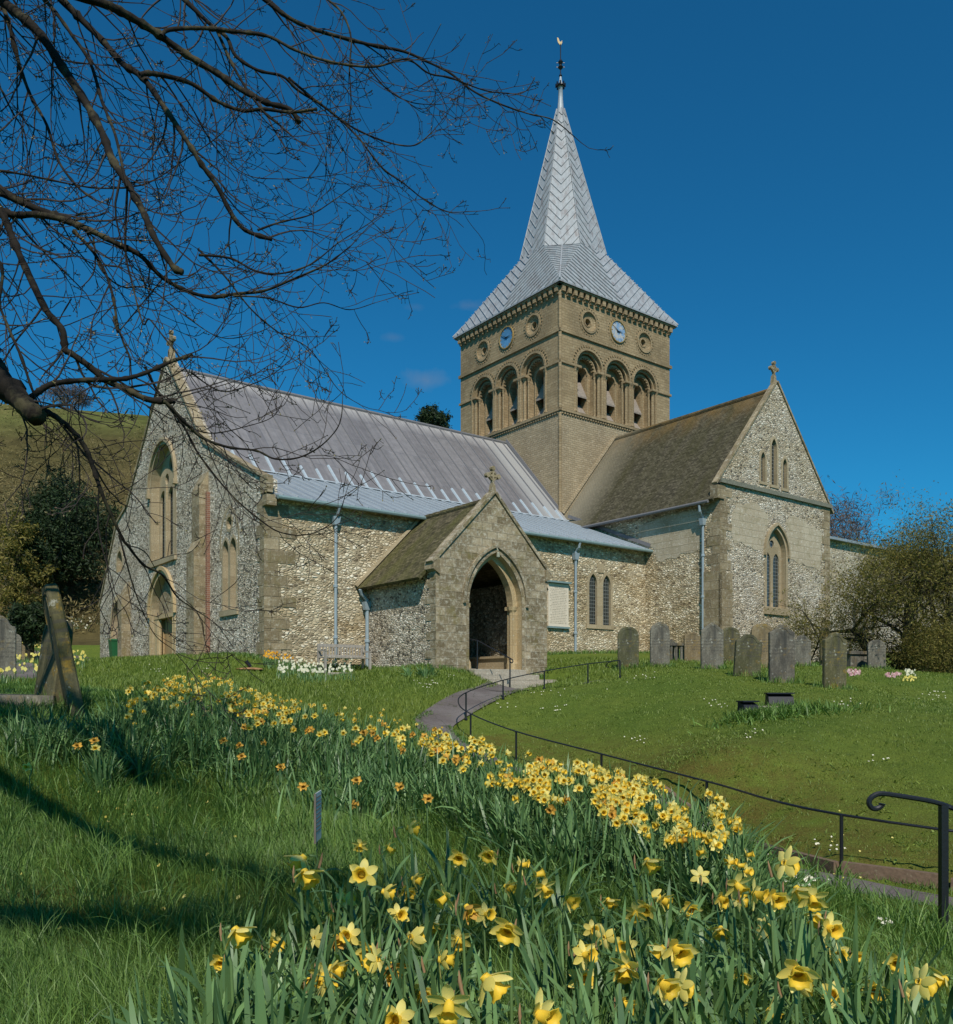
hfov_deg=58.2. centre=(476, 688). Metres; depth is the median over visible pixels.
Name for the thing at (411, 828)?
daffodil
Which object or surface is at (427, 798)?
daffodil
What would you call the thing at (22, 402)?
bare tree
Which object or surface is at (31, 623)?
laurel bush
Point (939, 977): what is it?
daffodil
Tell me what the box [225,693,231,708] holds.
daffodil
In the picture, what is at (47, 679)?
gravestone
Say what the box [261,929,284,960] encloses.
daffodil
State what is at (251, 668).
stone slab
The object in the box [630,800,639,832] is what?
daffodil
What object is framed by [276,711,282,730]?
daffodil
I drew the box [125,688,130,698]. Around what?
daffodil
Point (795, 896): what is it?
daffodil
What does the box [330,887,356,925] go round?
daffodil
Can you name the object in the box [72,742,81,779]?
daffodil
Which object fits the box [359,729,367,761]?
daffodil
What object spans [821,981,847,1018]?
daffodil
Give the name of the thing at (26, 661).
drift leaves
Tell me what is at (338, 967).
daffodil
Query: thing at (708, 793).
daffodil
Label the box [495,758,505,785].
daffodil
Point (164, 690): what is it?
daffodil
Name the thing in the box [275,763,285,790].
daffodil
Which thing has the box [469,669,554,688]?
stone steps
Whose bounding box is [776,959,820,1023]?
daffodil
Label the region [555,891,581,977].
daffodil
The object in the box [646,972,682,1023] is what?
daffodil
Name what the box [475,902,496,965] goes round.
daffodil
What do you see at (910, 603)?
hawthorn tree
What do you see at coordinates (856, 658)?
table tomb
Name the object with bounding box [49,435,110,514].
slender tree
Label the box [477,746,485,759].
daffodil
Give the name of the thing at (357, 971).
daffodil
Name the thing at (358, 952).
daffodil
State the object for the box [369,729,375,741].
daffodil
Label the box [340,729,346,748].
daffodil
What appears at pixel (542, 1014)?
daffodil
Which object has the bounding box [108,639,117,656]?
wheeled bin
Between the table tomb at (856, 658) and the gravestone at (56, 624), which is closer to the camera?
the gravestone at (56, 624)
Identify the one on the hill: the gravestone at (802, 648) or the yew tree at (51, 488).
the yew tree at (51, 488)
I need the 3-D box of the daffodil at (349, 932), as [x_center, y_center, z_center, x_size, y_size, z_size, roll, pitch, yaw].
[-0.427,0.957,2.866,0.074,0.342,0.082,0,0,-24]
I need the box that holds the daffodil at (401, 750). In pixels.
[397,746,405,762]
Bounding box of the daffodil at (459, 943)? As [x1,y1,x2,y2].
[446,927,470,967]
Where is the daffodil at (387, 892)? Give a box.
[368,884,396,951]
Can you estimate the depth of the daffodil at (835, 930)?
2.62 m
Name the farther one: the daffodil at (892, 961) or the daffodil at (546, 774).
the daffodil at (546, 774)
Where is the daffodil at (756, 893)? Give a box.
[738,877,769,989]
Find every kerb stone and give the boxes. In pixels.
[662,786,699,812]
[746,837,783,857]
[783,849,838,873]
[841,861,937,887]
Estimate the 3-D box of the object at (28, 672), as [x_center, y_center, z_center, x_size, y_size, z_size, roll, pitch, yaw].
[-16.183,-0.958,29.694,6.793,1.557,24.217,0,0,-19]
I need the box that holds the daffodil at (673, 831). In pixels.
[670,826,681,860]
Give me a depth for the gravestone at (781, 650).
20.95 m
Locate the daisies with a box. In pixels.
[149,664,942,923]
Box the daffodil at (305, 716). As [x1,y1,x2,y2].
[302,713,308,740]
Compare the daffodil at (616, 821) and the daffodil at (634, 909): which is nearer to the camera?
the daffodil at (634, 909)
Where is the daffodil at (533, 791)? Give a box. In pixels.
[529,787,536,824]
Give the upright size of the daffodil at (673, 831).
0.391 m
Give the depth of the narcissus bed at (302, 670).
26.41 m
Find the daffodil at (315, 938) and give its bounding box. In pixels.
[306,925,321,976]
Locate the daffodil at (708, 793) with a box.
[702,788,712,809]
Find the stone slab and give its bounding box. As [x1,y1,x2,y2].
[237,667,261,670]
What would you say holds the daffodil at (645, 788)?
on the ground at (728, 771)
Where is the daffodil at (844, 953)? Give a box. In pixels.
[826,943,848,969]
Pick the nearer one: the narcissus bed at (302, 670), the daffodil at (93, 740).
the daffodil at (93, 740)
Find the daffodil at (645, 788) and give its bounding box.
[642,785,648,812]
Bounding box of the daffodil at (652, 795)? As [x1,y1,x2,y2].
[648,792,657,812]
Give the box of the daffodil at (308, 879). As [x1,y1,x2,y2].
[292,866,323,982]
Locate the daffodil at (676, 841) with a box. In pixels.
[666,834,682,884]
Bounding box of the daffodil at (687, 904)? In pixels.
[680,901,702,918]
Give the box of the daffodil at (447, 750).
[443,748,450,754]
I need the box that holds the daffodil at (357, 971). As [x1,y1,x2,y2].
[352,960,362,988]
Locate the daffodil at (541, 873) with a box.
[523,866,545,942]
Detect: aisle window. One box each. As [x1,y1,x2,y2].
[116,547,122,572]
[219,505,238,616]
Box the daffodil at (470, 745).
[466,744,475,777]
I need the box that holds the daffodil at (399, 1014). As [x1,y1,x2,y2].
[384,999,414,1023]
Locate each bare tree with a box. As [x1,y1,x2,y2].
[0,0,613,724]
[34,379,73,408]
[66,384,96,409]
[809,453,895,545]
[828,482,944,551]
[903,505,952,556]
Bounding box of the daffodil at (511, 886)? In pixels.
[494,881,516,948]
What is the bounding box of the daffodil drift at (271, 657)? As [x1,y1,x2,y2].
[263,650,293,658]
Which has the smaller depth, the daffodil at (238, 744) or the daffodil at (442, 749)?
the daffodil at (442, 749)
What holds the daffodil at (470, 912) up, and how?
on the ground at (728, 771)
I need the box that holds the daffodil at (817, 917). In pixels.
[804,910,826,988]
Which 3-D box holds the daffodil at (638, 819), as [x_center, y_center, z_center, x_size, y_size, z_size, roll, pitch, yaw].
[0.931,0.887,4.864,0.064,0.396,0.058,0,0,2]
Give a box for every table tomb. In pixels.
[670,643,683,659]
[847,651,866,666]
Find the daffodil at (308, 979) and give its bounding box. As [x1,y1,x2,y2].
[300,974,313,1004]
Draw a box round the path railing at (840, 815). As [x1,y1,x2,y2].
[458,660,952,868]
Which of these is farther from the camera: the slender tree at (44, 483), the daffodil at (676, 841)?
the slender tree at (44, 483)
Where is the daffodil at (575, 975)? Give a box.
[568,963,593,988]
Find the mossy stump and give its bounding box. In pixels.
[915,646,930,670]
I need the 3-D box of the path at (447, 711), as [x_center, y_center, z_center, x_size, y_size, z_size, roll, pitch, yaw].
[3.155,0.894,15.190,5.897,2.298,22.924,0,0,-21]
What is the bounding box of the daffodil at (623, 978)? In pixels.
[609,964,638,996]
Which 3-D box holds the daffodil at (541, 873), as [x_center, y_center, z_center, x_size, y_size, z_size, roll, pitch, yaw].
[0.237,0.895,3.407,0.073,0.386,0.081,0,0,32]
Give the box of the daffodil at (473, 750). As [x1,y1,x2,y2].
[468,746,476,775]
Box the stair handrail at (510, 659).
[469,639,512,686]
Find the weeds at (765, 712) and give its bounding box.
[687,698,913,734]
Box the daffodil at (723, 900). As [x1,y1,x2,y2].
[712,892,734,942]
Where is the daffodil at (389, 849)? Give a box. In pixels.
[379,838,395,918]
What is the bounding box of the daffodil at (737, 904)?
[730,894,748,917]
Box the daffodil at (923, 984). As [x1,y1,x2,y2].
[898,963,937,1023]
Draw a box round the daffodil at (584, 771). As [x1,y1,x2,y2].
[580,767,587,787]
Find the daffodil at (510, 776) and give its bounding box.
[504,773,512,804]
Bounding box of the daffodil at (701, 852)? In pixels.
[696,845,708,870]
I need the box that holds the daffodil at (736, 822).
[732,820,742,849]
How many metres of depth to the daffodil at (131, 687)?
8.44 m
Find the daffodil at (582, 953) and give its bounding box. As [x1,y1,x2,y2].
[572,939,597,991]
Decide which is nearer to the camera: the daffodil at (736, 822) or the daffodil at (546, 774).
the daffodil at (736, 822)
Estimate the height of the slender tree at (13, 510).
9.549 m
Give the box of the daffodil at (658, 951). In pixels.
[648,944,665,960]
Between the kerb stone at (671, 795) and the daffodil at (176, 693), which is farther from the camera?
the kerb stone at (671, 795)
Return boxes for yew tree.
[3,509,86,590]
[6,463,123,616]
[27,465,93,600]
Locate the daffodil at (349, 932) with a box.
[339,921,360,1006]
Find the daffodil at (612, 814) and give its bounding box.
[608,810,616,834]
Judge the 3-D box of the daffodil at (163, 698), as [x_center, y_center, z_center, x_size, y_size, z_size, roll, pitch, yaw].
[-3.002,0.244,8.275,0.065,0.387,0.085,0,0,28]
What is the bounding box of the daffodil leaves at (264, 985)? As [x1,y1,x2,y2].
[84,825,952,1023]
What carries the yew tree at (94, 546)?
on the hill
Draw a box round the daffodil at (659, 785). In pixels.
[656,781,664,808]
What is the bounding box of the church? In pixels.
[98,37,952,674]
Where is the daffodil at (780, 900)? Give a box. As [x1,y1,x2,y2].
[764,889,791,975]
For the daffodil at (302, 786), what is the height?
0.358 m
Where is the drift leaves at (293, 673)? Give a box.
[274,659,327,682]
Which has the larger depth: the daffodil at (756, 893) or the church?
the church
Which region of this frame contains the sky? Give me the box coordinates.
[0,0,952,553]
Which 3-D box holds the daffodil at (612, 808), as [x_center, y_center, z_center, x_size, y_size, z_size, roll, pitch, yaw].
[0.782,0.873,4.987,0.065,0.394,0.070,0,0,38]
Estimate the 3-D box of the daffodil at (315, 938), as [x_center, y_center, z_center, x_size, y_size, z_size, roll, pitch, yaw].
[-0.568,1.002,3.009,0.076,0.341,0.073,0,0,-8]
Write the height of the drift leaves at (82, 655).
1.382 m
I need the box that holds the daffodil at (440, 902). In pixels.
[434,883,458,977]
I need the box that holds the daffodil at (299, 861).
[284,852,322,938]
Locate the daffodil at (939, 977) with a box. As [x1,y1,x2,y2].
[929,967,952,996]
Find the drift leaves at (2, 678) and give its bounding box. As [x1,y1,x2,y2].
[0,659,36,683]
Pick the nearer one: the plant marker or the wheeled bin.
the plant marker
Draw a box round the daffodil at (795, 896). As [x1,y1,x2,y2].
[782,883,808,953]
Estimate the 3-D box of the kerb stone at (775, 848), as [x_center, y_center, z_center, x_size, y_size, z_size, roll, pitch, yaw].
[3.406,2.012,10.188,0.090,0.354,0.873,0,0,-15]
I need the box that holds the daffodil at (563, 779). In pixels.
[559,776,568,815]
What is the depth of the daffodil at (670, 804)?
5.18 m
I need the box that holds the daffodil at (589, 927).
[583,919,601,943]
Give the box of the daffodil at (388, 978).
[384,956,407,1004]
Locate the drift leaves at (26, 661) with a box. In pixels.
[16,647,39,663]
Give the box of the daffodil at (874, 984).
[860,980,889,1002]
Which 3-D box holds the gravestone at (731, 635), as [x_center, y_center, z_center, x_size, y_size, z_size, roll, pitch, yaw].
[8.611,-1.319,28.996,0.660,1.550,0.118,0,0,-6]
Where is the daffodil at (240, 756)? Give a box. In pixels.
[237,753,246,785]
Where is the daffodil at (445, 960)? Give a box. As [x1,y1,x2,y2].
[421,941,455,990]
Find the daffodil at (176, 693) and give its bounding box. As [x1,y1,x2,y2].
[172,691,178,702]
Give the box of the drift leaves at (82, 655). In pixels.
[73,652,87,670]
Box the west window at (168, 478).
[145,437,176,568]
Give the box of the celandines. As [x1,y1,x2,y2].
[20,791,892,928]
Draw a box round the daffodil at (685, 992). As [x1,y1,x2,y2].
[666,968,694,1007]
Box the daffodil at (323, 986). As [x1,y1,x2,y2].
[304,966,337,1022]
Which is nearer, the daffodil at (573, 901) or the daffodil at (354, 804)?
the daffodil at (573, 901)
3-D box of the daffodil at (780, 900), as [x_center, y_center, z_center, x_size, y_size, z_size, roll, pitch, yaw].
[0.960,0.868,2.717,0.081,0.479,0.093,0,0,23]
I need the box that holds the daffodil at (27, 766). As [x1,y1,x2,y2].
[22,762,31,802]
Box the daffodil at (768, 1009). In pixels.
[754,996,783,1023]
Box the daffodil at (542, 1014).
[518,987,561,1023]
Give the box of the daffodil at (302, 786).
[297,782,308,829]
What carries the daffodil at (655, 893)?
on the ground at (728, 771)
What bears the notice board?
attached to the church
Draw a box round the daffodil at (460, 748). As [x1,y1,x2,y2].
[456,745,464,779]
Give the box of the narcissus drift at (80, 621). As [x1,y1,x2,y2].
[67,615,93,628]
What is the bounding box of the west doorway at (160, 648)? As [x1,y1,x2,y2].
[146,566,175,655]
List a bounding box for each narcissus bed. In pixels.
[278,657,323,672]
[296,658,352,672]
[322,656,352,661]
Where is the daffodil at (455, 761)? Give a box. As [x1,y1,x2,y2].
[452,757,459,785]
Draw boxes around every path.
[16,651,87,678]
[416,681,952,907]
[481,683,582,690]
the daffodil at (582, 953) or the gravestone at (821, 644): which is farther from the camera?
the gravestone at (821, 644)
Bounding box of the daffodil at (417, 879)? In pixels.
[401,873,424,904]
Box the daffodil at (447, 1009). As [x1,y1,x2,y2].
[426,983,471,1023]
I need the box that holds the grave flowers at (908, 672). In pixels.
[905,668,915,675]
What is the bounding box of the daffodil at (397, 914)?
[387,903,409,951]
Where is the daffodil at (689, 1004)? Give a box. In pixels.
[684,992,700,1020]
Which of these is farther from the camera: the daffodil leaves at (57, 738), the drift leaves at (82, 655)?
the drift leaves at (82, 655)
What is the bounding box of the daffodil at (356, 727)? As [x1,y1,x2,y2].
[351,724,359,747]
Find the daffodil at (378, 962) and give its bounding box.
[363,943,393,1015]
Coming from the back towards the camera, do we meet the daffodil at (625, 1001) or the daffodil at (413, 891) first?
the daffodil at (413, 891)
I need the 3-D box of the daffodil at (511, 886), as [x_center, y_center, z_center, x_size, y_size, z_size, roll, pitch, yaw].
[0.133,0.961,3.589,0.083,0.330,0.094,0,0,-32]
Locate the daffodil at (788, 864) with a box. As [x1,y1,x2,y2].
[768,845,800,926]
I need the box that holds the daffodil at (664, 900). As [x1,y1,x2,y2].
[652,893,673,930]
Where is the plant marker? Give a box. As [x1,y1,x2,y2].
[314,790,320,855]
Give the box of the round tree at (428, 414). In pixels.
[414,403,452,428]
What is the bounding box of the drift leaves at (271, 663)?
[260,654,293,668]
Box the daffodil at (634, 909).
[626,901,646,953]
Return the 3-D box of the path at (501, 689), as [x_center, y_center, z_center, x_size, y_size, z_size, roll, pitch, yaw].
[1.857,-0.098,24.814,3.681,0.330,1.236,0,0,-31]
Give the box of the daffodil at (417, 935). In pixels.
[398,926,426,954]
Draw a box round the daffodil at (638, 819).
[634,810,644,847]
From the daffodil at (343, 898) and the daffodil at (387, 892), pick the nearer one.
the daffodil at (387, 892)
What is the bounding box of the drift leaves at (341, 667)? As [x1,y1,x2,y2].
[322,663,354,671]
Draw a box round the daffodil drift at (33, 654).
[16,642,40,657]
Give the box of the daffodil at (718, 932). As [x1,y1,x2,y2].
[707,923,732,940]
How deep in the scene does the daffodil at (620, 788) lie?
5.48 m
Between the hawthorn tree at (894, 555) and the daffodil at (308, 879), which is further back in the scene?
the hawthorn tree at (894, 555)
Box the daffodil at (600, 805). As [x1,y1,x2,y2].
[596,800,604,823]
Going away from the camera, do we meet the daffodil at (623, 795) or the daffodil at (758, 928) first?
the daffodil at (758, 928)
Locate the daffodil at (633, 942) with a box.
[615,935,637,956]
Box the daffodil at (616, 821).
[611,816,621,828]
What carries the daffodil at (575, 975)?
on the ground at (728, 771)
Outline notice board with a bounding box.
[547,580,571,628]
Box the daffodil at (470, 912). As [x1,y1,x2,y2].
[455,901,480,1006]
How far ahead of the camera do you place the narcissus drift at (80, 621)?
58.16 m
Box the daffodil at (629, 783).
[627,779,635,795]
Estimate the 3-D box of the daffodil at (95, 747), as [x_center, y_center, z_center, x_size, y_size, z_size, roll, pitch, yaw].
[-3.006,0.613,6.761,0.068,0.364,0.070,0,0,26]
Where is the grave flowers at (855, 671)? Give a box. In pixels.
[847,668,860,675]
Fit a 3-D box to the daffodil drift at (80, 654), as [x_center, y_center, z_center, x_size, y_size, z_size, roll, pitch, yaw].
[-15.720,-1.272,33.154,1.050,1.178,16.899,0,0,-25]
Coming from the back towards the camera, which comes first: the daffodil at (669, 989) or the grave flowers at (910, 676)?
the grave flowers at (910, 676)
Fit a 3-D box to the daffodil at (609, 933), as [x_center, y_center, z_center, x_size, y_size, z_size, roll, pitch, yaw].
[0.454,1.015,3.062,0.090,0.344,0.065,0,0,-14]
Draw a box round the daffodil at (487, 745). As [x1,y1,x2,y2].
[483,742,490,775]
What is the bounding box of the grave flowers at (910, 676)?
[902,675,916,681]
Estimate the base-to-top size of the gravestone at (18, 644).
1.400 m
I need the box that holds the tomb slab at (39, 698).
[0,694,55,710]
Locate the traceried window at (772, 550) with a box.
[764,523,790,615]
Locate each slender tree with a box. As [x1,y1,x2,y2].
[0,445,68,576]
[0,461,35,537]
[0,482,41,589]
[14,436,101,496]
[15,474,85,510]
[24,462,69,493]
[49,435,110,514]
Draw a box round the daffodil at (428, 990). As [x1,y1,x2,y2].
[409,984,437,1009]
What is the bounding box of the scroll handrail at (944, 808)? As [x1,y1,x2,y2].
[866,791,952,937]
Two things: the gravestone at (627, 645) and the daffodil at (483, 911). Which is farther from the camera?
the gravestone at (627, 645)
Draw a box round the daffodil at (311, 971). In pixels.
[308,962,334,1001]
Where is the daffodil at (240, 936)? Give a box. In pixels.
[219,923,256,1023]
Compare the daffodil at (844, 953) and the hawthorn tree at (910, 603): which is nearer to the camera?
the daffodil at (844, 953)
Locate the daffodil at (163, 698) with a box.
[161,694,168,708]
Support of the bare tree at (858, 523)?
on the hill
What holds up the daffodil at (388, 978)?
on the ground at (728, 771)
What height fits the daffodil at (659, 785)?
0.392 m
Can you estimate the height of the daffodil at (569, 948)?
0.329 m
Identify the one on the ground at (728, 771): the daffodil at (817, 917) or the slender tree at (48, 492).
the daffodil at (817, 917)
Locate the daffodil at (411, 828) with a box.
[393,820,420,883]
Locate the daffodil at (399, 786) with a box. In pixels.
[394,782,403,831]
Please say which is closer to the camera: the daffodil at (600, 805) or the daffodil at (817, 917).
the daffodil at (817, 917)
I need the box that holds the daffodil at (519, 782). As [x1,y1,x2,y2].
[516,778,523,800]
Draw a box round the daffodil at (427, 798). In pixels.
[422,793,433,841]
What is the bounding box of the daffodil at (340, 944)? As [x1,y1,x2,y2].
[327,933,345,961]
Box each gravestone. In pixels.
[0,616,15,679]
[16,634,21,660]
[22,644,25,659]
[34,621,72,704]
[42,583,84,718]
[617,627,638,669]
[650,622,669,665]
[684,632,699,661]
[700,623,723,668]
[723,627,739,663]
[733,634,761,675]
[751,623,772,667]
[768,625,794,682]
[795,635,810,665]
[819,625,829,664]
[822,632,846,687]
[867,640,885,668]
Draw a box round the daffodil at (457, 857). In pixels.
[448,849,468,960]
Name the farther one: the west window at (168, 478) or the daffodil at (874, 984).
the west window at (168, 478)
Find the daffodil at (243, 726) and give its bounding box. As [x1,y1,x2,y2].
[241,723,246,738]
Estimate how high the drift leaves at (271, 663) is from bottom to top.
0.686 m
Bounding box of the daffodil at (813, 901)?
[798,885,828,1022]
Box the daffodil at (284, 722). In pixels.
[281,718,287,735]
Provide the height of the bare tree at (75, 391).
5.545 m
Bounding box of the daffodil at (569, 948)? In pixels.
[567,941,594,1005]
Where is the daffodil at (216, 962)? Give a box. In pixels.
[209,955,224,972]
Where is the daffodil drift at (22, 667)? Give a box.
[0,656,37,673]
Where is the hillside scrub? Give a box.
[0,387,144,636]
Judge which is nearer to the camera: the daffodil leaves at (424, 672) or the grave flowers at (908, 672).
the daffodil leaves at (424, 672)
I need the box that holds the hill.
[0,404,147,644]
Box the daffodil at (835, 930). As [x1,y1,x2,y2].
[818,911,844,1023]
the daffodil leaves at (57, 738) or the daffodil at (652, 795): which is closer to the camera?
the daffodil at (652, 795)
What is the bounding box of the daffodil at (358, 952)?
[355,941,377,982]
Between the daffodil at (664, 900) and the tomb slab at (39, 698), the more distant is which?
the tomb slab at (39, 698)
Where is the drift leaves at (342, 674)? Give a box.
[295,662,354,680]
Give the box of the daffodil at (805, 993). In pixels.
[777,979,813,1023]
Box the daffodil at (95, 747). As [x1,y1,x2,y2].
[90,743,100,768]
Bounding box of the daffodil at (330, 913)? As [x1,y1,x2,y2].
[322,907,334,924]
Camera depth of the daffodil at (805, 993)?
2.42 m
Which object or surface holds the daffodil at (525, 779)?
on the ground at (728, 771)
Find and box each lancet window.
[586,563,613,629]
[759,436,788,491]
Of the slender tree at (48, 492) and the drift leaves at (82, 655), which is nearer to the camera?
the drift leaves at (82, 655)
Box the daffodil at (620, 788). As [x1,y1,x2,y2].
[617,786,625,812]
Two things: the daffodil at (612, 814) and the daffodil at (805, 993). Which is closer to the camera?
the daffodil at (805, 993)
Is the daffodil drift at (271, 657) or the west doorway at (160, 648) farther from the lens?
the west doorway at (160, 648)
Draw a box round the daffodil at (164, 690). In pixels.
[159,687,167,711]
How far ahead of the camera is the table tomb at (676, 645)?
32.75 m
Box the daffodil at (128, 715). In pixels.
[124,713,131,725]
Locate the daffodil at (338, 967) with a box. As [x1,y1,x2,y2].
[314,960,348,1008]
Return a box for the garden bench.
[317,644,371,673]
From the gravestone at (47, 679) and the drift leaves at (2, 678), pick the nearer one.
the gravestone at (47, 679)
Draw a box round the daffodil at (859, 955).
[849,949,866,964]
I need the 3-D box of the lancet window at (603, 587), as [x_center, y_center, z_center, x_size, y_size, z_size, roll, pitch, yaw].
[5.334,-4.025,37.272,1.680,2.850,0.250,0,0,-37]
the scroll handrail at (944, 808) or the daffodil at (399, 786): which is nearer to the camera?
the scroll handrail at (944, 808)
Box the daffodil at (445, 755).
[443,752,449,785]
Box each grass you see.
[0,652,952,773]
[0,679,952,1023]
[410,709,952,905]
[463,670,952,871]
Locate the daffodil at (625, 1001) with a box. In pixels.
[614,997,636,1016]
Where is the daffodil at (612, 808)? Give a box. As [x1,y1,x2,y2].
[604,805,614,839]
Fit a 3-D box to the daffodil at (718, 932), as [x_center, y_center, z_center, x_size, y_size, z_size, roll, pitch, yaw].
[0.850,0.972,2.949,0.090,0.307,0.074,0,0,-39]
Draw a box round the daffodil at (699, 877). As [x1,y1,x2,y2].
[690,866,709,944]
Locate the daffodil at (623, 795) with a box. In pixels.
[618,791,629,800]
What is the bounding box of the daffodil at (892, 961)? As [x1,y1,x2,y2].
[882,952,910,979]
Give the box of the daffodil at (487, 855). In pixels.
[478,846,498,926]
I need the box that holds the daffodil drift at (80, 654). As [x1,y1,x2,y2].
[73,650,85,663]
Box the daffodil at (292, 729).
[289,726,295,758]
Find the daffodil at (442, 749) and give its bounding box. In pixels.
[440,745,447,786]
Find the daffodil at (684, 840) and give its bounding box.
[674,834,687,853]
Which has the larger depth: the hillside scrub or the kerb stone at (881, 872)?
the hillside scrub
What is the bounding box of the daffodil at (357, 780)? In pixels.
[351,776,361,820]
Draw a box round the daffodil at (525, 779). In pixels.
[520,775,529,797]
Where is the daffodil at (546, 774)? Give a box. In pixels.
[540,769,549,777]
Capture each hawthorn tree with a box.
[752,554,907,665]
[807,489,952,669]
[809,469,952,670]
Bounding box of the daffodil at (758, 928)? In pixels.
[751,915,770,991]
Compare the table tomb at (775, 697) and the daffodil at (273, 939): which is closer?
the daffodil at (273, 939)
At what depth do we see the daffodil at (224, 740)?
7.32 m
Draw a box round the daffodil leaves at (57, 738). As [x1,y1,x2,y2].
[0,694,472,839]
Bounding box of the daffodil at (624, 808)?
[621,805,629,827]
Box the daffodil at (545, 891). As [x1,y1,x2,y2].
[533,876,555,942]
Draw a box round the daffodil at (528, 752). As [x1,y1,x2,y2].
[522,749,531,766]
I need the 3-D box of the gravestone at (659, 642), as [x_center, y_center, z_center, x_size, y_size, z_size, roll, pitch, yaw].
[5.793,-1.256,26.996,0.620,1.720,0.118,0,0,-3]
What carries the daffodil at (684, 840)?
on the ground at (728, 771)
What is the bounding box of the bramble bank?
[0,581,101,623]
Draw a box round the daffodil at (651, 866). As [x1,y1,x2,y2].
[633,855,663,957]
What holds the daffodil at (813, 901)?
on the ground at (728, 771)
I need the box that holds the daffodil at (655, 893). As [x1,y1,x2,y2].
[641,889,661,906]
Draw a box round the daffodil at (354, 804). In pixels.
[346,799,358,857]
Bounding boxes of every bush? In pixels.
[3,600,45,661]
[880,610,952,669]
[882,603,952,673]
[926,590,952,666]
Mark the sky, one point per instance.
(777, 176)
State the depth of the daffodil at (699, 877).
3.79 m
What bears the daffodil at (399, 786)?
on the ground at (728, 771)
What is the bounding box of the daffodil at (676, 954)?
[661,938,698,1023]
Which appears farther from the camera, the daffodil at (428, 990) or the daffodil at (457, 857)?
the daffodil at (457, 857)
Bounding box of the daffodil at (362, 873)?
[349,858,377,941]
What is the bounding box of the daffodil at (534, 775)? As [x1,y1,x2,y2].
[528,771,536,777]
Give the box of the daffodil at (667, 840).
[658,833,673,896]
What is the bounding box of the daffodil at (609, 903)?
[600,896,620,913]
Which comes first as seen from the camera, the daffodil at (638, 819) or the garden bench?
the daffodil at (638, 819)
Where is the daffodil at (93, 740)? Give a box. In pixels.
[89,737,99,761]
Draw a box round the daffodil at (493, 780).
[488,779,496,810]
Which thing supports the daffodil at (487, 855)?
on the ground at (728, 771)
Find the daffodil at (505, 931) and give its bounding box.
[489,917,523,1023]
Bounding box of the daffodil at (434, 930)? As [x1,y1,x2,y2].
[420,922,440,933]
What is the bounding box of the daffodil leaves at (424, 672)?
[395,663,441,678]
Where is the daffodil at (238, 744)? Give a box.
[235,742,242,751]
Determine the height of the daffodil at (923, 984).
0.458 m
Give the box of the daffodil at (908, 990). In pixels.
[904,980,922,1009]
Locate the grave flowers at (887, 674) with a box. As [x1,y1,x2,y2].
[885,672,901,677]
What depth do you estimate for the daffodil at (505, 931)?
2.18 m
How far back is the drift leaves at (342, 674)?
23.67 m
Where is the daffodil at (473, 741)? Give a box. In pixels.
[470,737,477,770]
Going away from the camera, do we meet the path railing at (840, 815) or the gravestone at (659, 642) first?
the path railing at (840, 815)
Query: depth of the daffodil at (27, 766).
6.05 m
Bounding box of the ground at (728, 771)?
[0,645,952,1023]
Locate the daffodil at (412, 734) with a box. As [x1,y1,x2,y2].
[408,731,415,751]
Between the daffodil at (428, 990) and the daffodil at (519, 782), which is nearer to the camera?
the daffodil at (428, 990)
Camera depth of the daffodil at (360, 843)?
4.53 m
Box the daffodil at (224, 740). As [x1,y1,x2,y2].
[219,737,227,775]
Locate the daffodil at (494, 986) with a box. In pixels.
[458,971,512,1023]
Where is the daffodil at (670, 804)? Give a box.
[665,800,676,822]
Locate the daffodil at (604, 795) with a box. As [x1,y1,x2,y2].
[602,789,611,798]
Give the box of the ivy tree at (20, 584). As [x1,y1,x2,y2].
[0,505,57,625]
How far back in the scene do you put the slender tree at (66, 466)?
74.60 m
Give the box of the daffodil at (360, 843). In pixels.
[352,838,367,860]
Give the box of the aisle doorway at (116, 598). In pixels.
[110,595,118,638]
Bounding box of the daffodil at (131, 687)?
[127,685,133,708]
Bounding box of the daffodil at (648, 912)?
[637,900,655,950]
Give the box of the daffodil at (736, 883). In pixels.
[724,871,752,995]
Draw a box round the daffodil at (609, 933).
[595,924,614,970]
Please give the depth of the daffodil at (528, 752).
6.72 m
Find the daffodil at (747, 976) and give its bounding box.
[734,969,752,985]
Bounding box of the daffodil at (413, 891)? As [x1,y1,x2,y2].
[397,885,417,944]
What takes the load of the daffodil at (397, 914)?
on the ground at (728, 771)
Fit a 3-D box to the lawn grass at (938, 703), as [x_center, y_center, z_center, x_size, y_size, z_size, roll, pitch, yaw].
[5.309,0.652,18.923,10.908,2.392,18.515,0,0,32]
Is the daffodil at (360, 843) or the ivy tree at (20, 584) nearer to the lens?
the daffodil at (360, 843)
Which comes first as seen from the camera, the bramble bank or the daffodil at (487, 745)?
the daffodil at (487, 745)
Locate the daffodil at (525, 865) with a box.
[511,856,529,876]
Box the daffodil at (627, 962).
[610,951,638,996]

